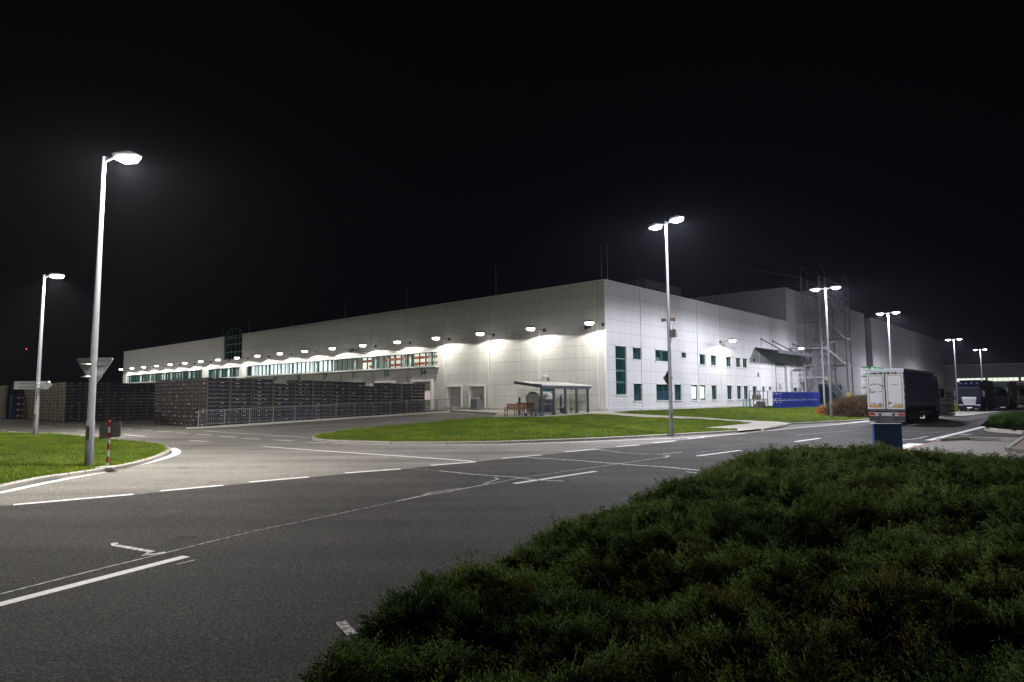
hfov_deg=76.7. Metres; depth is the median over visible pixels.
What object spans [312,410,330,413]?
folding crate
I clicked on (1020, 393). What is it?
lorry
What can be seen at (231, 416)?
folding crate
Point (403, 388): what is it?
folding crate
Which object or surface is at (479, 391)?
hatch door
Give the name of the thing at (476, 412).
kerb
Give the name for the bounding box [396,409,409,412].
folding crate
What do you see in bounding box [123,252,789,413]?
warehouse
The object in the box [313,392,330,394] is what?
folding crate
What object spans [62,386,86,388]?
folding crate
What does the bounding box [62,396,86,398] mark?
folding crate
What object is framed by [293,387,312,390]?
folding crate
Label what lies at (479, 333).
floodlight
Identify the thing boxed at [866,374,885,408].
rear door
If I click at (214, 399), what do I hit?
folding crate
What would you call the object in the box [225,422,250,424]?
folding crate
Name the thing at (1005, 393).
lorry
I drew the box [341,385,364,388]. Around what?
folding crate
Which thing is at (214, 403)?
folding crate
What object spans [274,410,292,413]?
folding crate
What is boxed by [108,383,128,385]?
folding crate
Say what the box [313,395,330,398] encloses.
folding crate
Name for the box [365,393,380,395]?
folding crate
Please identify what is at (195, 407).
folding crate
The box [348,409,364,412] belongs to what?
folding crate
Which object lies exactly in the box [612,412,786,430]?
path
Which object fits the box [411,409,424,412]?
folding crate
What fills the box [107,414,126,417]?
folding crate
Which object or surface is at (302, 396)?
folding crate
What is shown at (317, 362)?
window
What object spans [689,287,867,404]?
tall hall
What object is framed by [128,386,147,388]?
folding crate
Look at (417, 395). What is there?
folding crate
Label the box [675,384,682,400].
window
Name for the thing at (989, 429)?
kerb
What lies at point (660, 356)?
window
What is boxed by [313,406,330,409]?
folding crate
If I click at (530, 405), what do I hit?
park bench
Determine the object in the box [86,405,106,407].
folding crate
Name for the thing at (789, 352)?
loading canopy
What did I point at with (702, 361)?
window
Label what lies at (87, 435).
service door
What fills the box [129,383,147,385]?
folding crate
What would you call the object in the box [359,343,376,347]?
floodlight
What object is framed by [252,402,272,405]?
folding crate
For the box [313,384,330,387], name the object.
folding crate
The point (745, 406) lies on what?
barrier
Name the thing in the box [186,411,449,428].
retaining kerb
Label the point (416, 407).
folding crate
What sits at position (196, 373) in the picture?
window
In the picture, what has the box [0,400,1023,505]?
ground
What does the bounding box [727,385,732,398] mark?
window
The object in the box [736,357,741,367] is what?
window
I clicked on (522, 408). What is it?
park bench
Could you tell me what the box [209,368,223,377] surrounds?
window
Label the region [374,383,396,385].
folding crate
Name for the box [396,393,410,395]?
folding crate
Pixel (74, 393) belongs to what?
folding crate
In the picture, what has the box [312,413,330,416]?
folding crate
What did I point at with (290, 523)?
road seam
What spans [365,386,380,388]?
folding crate
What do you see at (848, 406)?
brown hedge
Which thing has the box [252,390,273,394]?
folding crate
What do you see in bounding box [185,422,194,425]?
folding crate
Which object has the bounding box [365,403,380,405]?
folding crate
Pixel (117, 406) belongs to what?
folding crate
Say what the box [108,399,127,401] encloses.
folding crate
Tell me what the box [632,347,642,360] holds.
window
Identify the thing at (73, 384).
folding crate
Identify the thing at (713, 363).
window
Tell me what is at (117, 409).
folding crate
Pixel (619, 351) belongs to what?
window
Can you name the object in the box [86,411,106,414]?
folding crate
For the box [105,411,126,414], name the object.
folding crate
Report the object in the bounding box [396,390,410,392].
folding crate
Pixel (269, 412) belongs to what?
folding crate
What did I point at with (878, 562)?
juniper
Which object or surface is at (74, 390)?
folding crate
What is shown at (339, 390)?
folding crate
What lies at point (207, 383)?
folding crate
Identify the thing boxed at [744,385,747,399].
window
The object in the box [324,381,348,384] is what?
folding crate
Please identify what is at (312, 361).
window
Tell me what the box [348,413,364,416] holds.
folding crate
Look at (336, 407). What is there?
railing
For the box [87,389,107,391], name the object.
folding crate
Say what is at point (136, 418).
folding crate
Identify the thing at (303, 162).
sky
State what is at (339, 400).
folding crate
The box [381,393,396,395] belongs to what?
folding crate
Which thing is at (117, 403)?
folding crate
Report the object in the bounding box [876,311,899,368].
street lamp
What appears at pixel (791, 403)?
blue container
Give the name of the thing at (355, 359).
window
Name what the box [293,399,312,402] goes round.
folding crate
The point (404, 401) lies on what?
folding crate
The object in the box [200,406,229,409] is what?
folding crate
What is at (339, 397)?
folding crate
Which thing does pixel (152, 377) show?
window
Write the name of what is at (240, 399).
folding crate
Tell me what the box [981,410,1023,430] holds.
shrub
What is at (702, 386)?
window
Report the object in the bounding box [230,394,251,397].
folding crate
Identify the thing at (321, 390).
folding crate
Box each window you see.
[127,375,137,382]
[138,374,148,381]
[149,373,161,380]
[161,372,173,379]
[174,371,187,378]
[188,370,201,377]
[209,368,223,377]
[224,367,239,376]
[247,365,265,375]
[266,363,288,374]
[289,361,313,373]
[314,359,341,371]
[342,357,372,370]
[372,354,406,368]
[407,352,436,366]
[615,345,628,395]
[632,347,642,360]
[633,383,643,401]
[655,349,671,362]
[656,384,673,401]
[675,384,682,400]
[691,384,699,400]
[700,354,706,365]
[700,385,707,400]
[711,355,717,365]
[712,385,718,400]
[726,356,732,367]
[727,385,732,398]
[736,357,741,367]
[737,385,742,399]
[743,358,748,368]
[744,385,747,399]
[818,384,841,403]
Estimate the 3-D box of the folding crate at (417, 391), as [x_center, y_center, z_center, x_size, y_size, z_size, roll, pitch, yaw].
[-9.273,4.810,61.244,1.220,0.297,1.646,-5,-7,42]
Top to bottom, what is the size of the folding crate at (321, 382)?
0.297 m
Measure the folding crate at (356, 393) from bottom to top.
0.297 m
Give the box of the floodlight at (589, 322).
[584,320,604,325]
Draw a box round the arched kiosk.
[526,391,552,411]
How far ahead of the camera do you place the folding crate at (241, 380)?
48.36 m
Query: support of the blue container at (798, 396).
on the blue container
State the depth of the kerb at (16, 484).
16.93 m
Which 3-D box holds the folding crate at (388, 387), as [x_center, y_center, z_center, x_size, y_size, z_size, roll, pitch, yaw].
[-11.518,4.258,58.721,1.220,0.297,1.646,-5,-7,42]
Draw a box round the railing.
[197,399,451,426]
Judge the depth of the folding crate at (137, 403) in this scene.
62.63 m
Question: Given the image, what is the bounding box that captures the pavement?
[461,410,615,416]
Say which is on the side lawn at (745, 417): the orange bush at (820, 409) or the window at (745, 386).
the orange bush at (820, 409)
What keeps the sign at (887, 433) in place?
on the road
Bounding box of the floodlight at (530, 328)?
[526,326,545,331]
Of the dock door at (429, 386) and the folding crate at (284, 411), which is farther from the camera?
the dock door at (429, 386)
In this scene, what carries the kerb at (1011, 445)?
on the ground at (234, 457)
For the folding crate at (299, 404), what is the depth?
51.93 m
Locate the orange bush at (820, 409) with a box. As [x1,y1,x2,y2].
[815,405,826,414]
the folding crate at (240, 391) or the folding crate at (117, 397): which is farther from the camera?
the folding crate at (117, 397)
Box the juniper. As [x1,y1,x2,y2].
[297,440,1023,681]
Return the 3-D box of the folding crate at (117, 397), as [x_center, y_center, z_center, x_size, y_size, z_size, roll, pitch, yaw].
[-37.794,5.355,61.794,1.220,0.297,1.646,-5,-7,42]
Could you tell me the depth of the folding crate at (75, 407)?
58.88 m
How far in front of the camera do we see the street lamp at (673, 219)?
32.52 m
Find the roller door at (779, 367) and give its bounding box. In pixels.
[775,363,787,391]
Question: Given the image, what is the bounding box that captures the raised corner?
[1013,439,1023,447]
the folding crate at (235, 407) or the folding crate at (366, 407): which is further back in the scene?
the folding crate at (366, 407)
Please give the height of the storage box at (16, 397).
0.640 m
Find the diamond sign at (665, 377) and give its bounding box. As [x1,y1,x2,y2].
[663,371,672,384]
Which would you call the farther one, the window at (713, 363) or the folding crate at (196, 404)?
the window at (713, 363)
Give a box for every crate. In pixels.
[60,418,84,421]
[61,402,85,405]
[61,405,85,408]
[61,409,85,411]
[61,412,85,415]
[61,415,85,418]
[62,382,86,385]
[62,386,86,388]
[62,389,86,391]
[62,392,86,395]
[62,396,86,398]
[62,399,85,401]
[83,418,106,420]
[85,415,106,417]
[86,392,107,395]
[86,396,107,398]
[86,399,107,401]
[86,402,106,404]
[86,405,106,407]
[86,408,106,411]
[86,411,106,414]
[87,383,107,385]
[87,386,107,388]
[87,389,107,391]
[105,392,127,395]
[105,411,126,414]
[106,417,126,420]
[107,402,127,404]
[107,405,127,407]
[107,408,127,410]
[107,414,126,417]
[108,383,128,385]
[108,386,127,388]
[108,395,127,398]
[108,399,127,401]
[125,392,147,395]
[125,417,146,419]
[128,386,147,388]
[128,389,147,391]
[128,395,147,398]
[128,399,146,401]
[128,402,146,404]
[128,405,146,407]
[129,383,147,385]
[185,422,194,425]
[192,402,199,405]
[192,406,199,409]
[193,382,200,385]
[199,410,228,414]
[199,414,228,418]
[199,418,228,422]
[199,422,228,426]
[200,377,229,381]
[200,381,229,385]
[200,386,229,389]
[200,390,229,393]
[200,394,229,397]
[200,398,229,401]
[200,402,229,405]
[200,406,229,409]
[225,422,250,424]
[227,418,250,422]
[229,410,250,413]
[229,414,250,418]
[230,378,252,381]
[230,382,252,385]
[230,386,251,389]
[230,390,251,393]
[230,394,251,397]
[230,398,251,401]
[230,402,251,405]
[230,406,250,409]
[251,406,272,409]
[252,383,273,386]
[252,387,273,390]
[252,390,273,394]
[252,394,273,397]
[252,398,273,401]
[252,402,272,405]
[252,410,272,413]
[252,414,271,417]
[252,418,271,421]
[253,379,273,382]
[266,391,292,394]
[266,395,292,398]
[273,387,292,390]
[273,402,292,405]
[273,406,292,409]
[273,417,292,421]
[274,383,292,386]
[274,398,292,401]
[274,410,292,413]
[274,414,292,417]
[287,380,312,383]
[287,395,312,398]
[290,417,311,420]
[293,384,312,387]
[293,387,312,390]
[293,391,312,394]
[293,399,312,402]
[293,402,312,405]
[293,406,312,409]
[293,413,311,417]
[305,399,330,402]
[311,388,330,391]
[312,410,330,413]
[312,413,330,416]
[313,381,330,384]
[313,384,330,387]
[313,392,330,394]
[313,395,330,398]
[313,402,330,405]
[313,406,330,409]
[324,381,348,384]
[324,399,348,402]
[329,388,348,391]
[331,385,348,388]
[331,392,348,395]
[331,395,348,398]
[331,402,347,405]
[331,413,347,416]
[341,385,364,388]
[341,392,364,395]
[346,399,364,402]
[348,403,364,405]
[348,406,364,409]
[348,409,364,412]
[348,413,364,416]
[349,382,364,385]
[349,389,364,391]
[349,396,364,398]
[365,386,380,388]
[365,389,380,392]
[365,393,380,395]
[365,396,380,398]
[365,399,380,402]
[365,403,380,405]
[365,406,380,409]
[366,409,380,412]
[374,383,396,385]
[381,386,396,389]
[381,389,395,392]
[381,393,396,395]
[381,396,395,399]
[381,399,395,402]
[381,403,395,405]
[381,406,395,409]
[381,409,395,412]
[389,396,410,399]
[396,387,410,389]
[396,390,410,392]
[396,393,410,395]
[396,400,411,402]
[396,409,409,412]
[397,383,410,386]
[404,393,424,396]
[411,384,424,386]
[411,387,424,389]
[411,390,424,392]
[411,397,424,399]
[411,403,424,405]
[411,406,424,408]
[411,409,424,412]
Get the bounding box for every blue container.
[772,392,785,399]
[773,400,786,408]
[776,400,789,407]
[786,392,790,399]
[790,392,793,399]
[790,400,793,407]
[796,392,800,399]
[803,392,806,399]
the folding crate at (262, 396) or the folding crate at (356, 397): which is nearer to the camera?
the folding crate at (262, 396)
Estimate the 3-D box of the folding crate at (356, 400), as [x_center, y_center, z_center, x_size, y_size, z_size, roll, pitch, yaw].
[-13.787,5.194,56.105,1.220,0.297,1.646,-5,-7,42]
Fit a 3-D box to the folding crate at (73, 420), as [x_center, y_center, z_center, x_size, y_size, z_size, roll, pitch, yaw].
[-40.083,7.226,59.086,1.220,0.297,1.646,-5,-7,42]
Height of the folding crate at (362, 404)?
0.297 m
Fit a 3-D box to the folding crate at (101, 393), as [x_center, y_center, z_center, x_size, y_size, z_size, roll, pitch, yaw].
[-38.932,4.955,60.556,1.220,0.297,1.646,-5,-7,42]
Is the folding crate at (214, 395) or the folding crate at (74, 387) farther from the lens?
the folding crate at (74, 387)
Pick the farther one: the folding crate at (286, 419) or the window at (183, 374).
the window at (183, 374)
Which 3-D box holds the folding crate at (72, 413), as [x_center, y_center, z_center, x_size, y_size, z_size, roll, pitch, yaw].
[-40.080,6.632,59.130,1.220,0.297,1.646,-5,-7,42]
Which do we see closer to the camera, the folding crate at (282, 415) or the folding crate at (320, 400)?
the folding crate at (282, 415)
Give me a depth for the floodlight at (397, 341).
70.41 m
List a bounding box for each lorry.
[865,368,944,422]
[954,380,993,410]
[988,381,1017,408]
[1012,383,1023,405]
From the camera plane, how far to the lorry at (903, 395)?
45.77 m
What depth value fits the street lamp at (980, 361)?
134.64 m
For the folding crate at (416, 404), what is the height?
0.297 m
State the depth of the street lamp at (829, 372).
54.16 m
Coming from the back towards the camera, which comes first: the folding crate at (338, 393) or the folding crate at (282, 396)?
the folding crate at (338, 393)
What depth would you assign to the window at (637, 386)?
57.69 m
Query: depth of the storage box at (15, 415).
68.91 m
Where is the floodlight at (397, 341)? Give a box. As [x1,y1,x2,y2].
[394,340,410,343]
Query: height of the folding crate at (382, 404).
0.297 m
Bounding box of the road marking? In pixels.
[0,410,1006,605]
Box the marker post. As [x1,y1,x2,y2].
[96,420,120,468]
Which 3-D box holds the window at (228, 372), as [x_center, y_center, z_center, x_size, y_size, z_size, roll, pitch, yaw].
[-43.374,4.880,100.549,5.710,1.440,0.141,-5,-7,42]
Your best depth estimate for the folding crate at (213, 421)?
46.82 m
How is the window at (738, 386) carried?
in the warehouse
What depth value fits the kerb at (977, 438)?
28.25 m
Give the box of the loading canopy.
[755,338,826,391]
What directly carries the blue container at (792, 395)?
on the blue container at (791, 403)
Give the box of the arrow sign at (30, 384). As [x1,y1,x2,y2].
[14,381,51,388]
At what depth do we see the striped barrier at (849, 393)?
84.90 m
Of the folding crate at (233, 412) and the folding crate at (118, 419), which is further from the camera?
the folding crate at (118, 419)
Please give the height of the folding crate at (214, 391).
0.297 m
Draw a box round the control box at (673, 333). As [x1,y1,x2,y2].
[670,317,677,338]
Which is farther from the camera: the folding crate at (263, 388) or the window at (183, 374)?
the window at (183, 374)
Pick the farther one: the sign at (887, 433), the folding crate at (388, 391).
the folding crate at (388, 391)
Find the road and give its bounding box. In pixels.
[0,409,1023,681]
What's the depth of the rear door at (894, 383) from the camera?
44.91 m
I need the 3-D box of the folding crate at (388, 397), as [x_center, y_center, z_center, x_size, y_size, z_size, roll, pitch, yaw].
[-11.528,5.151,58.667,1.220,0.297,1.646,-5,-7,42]
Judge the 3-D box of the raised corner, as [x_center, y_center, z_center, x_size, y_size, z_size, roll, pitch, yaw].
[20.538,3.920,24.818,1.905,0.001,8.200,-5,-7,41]
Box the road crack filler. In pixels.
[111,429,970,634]
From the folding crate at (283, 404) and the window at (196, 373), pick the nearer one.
the folding crate at (283, 404)
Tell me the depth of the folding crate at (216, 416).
46.86 m
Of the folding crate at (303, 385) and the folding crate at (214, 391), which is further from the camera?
the folding crate at (303, 385)
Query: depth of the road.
8.67 m
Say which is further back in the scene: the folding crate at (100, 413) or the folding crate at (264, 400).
the folding crate at (100, 413)
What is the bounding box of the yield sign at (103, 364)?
[77,358,112,383]
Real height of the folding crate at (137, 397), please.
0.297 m
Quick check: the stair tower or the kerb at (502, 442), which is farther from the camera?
the stair tower
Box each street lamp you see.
[33,272,64,434]
[84,150,142,466]
[648,215,683,436]
[810,285,840,417]
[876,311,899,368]
[945,338,961,404]
[973,349,986,379]
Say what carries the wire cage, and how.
on the side lawn at (745, 417)
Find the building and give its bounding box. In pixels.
[944,363,1023,399]
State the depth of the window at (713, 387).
69.15 m
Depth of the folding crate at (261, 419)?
49.38 m
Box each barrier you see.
[743,399,750,407]
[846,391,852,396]
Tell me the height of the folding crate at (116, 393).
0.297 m
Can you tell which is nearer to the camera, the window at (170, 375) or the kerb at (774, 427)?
the kerb at (774, 427)
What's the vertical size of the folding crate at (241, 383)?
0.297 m
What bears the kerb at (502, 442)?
on the ground at (234, 457)
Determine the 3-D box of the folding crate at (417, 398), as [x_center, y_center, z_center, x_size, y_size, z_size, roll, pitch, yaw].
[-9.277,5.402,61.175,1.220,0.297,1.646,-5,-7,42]
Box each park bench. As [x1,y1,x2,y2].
[504,404,525,415]
[514,402,534,413]
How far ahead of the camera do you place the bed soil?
35.20 m
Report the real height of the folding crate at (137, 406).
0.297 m
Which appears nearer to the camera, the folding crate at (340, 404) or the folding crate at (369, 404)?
the folding crate at (340, 404)
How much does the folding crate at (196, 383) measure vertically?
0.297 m
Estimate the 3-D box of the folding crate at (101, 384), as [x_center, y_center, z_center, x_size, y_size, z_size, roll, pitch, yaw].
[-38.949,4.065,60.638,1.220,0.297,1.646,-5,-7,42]
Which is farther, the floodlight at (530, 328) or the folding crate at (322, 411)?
the floodlight at (530, 328)
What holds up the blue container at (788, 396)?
on the blue container at (788, 403)
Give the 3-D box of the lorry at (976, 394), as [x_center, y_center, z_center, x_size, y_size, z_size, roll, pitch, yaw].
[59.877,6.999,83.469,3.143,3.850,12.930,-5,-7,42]
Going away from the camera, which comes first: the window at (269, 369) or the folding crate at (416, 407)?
the folding crate at (416, 407)
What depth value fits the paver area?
24.51 m
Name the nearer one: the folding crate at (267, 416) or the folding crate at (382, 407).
the folding crate at (267, 416)
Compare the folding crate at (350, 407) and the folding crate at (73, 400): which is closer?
the folding crate at (350, 407)
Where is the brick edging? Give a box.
[906,441,937,448]
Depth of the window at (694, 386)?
65.79 m
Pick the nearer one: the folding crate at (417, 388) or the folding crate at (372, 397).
the folding crate at (372, 397)
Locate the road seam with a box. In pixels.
[0,433,854,593]
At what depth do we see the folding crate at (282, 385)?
50.81 m
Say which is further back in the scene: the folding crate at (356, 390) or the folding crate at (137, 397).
the folding crate at (137, 397)
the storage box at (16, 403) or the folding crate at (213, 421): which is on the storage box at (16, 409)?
the storage box at (16, 403)
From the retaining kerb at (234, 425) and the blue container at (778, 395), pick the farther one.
the blue container at (778, 395)
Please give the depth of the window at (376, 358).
74.59 m
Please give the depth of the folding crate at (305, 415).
52.01 m
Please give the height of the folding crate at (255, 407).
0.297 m
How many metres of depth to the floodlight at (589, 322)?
53.35 m
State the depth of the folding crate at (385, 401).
58.23 m
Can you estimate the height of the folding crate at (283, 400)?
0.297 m
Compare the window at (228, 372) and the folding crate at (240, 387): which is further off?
the window at (228, 372)
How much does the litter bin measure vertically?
1.350 m
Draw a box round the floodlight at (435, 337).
[432,336,449,340]
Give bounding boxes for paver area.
[908,440,1023,457]
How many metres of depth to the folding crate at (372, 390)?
57.16 m
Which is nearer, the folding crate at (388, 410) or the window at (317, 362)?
the folding crate at (388, 410)
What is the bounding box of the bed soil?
[989,426,1022,429]
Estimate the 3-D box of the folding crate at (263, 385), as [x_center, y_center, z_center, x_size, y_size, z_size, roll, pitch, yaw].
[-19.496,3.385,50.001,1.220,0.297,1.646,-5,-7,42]
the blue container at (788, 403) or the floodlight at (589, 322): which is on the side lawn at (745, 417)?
the blue container at (788, 403)
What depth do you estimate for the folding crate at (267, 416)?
49.55 m
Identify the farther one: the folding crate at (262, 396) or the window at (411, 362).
the window at (411, 362)
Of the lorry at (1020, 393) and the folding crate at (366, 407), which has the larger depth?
the lorry at (1020, 393)
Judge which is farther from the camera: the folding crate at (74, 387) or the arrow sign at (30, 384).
the folding crate at (74, 387)
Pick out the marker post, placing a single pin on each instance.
(108, 430)
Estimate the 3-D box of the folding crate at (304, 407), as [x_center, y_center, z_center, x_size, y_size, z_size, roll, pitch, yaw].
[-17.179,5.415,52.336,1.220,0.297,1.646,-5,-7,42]
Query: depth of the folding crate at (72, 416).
58.75 m
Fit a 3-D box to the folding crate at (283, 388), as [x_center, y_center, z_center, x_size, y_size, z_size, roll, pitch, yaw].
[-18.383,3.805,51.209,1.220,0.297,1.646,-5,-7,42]
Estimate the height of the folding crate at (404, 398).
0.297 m
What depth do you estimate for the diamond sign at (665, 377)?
32.49 m
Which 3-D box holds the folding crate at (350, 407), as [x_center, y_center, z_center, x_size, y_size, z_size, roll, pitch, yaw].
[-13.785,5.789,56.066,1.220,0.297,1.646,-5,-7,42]
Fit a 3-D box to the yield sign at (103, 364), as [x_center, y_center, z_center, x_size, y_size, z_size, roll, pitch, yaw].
[-12.121,0.888,18.611,1.038,0.821,0.390,0,-5,0]
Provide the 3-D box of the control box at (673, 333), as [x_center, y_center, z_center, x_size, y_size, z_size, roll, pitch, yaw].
[8.110,-0.583,32.705,0.409,1.413,0.280,1,-5,-20]
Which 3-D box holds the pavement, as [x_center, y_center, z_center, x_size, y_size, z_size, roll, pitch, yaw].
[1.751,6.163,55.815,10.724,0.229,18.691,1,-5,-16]
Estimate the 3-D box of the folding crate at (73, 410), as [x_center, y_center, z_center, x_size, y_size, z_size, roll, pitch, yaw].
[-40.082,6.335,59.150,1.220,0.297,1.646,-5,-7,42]
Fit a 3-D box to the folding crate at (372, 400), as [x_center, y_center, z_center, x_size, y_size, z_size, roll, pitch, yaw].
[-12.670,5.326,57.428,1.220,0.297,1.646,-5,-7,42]
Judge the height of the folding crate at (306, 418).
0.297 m
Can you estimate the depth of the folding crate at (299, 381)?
52.06 m
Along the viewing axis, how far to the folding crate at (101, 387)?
60.42 m
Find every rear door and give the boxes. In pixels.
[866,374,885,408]
[885,373,905,408]
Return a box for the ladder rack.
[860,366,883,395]
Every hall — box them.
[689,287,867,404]
[865,317,945,395]
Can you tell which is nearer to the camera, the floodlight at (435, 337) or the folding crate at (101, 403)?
the folding crate at (101, 403)
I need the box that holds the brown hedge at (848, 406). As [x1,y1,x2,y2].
[823,395,873,416]
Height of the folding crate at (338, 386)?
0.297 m
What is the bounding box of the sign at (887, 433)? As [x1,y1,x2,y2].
[870,423,902,448]
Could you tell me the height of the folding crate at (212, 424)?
0.297 m
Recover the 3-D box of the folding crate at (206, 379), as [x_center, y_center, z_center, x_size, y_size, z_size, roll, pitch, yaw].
[-21.797,2.839,47.541,1.220,0.297,1.646,-5,-7,42]
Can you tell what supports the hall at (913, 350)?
on the ground at (234, 457)
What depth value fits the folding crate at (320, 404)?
53.29 m
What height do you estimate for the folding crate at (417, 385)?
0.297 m
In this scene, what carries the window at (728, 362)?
in the warehouse
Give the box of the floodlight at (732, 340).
[719,338,735,342]
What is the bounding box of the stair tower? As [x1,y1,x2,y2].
[723,265,853,405]
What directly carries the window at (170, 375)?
in the warehouse
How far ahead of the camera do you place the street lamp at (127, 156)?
18.69 m
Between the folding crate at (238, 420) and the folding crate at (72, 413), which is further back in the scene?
the folding crate at (72, 413)
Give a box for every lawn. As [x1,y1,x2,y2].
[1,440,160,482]
[315,415,747,441]
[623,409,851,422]
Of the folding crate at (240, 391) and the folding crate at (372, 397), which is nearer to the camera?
the folding crate at (240, 391)
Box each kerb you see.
[0,432,170,490]
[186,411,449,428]
[312,430,735,444]
[453,410,498,416]
[761,419,868,430]
[936,437,1018,440]
[984,427,1023,433]
[1005,436,1023,451]
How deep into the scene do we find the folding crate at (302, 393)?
52.04 m
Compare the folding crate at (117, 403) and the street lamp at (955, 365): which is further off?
the street lamp at (955, 365)
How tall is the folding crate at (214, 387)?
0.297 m
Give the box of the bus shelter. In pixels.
[514,381,591,415]
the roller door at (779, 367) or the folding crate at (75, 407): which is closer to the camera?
the folding crate at (75, 407)
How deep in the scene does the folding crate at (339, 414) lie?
54.51 m
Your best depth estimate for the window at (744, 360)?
75.63 m
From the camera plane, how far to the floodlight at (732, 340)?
69.22 m
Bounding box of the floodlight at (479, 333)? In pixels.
[476,331,494,336]
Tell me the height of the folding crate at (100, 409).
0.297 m
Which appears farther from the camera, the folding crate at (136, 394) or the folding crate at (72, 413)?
the folding crate at (136, 394)
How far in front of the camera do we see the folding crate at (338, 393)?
54.75 m
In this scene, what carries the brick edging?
on the paver area
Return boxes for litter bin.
[470,396,482,409]
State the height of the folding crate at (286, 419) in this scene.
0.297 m
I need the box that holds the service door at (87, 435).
[85,426,90,439]
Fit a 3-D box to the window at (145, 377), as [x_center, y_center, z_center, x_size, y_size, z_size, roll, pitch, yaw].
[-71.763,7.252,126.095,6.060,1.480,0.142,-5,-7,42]
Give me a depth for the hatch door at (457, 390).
66.42 m
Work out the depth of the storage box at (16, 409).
68.92 m
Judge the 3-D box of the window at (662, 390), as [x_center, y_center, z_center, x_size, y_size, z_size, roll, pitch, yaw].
[14.300,4.861,61.006,0.312,1.660,3.180,-5,-7,42]
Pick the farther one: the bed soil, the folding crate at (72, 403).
the folding crate at (72, 403)
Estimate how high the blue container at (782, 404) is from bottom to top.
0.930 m
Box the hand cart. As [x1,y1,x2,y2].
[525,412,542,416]
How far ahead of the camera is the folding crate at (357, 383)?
55.98 m
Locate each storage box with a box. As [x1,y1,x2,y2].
[8,413,25,418]
[9,395,26,400]
[9,401,23,406]
[9,407,22,412]
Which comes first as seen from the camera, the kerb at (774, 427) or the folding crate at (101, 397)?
the kerb at (774, 427)
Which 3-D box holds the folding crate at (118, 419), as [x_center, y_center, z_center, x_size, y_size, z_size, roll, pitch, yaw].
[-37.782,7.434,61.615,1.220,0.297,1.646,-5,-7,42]
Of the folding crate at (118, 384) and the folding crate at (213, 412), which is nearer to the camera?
the folding crate at (213, 412)
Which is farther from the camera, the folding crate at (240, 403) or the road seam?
the folding crate at (240, 403)
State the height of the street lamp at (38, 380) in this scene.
8.930 m
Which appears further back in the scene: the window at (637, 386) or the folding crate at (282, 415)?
the window at (637, 386)
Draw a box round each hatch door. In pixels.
[446,385,462,406]
[468,385,485,406]
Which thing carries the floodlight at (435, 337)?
attached to the warehouse
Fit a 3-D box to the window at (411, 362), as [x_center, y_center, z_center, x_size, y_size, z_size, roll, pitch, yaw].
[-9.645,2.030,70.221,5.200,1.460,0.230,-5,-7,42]
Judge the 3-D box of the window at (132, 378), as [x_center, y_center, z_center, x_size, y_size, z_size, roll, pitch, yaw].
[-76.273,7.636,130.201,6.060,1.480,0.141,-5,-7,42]
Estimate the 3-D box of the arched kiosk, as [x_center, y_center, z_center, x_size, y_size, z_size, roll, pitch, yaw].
[2.346,4.957,53.139,1.560,1.713,1.980,-5,-7,42]
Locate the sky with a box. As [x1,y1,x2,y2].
[0,0,1023,399]
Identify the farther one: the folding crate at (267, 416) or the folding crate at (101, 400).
the folding crate at (101, 400)
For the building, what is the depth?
167.03 m
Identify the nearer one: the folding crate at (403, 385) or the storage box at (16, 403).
the folding crate at (403, 385)
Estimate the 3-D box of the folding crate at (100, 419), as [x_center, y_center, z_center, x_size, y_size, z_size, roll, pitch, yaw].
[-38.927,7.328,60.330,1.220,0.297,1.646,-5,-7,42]
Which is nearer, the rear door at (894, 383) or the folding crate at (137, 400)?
the rear door at (894, 383)
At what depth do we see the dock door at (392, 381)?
73.36 m
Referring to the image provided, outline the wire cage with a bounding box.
[749,391,768,407]
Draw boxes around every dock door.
[375,376,395,399]
[411,374,433,409]
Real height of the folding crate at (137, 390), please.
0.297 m
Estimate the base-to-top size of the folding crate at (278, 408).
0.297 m
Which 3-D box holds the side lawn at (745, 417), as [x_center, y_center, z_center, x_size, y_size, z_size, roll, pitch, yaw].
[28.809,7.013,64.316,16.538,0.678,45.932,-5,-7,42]
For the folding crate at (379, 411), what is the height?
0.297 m
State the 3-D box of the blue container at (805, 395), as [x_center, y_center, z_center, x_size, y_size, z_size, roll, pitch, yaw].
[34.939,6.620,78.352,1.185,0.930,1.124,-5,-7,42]
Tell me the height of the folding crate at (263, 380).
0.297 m
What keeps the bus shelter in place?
on the pavement
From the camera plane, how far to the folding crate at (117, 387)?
61.50 m

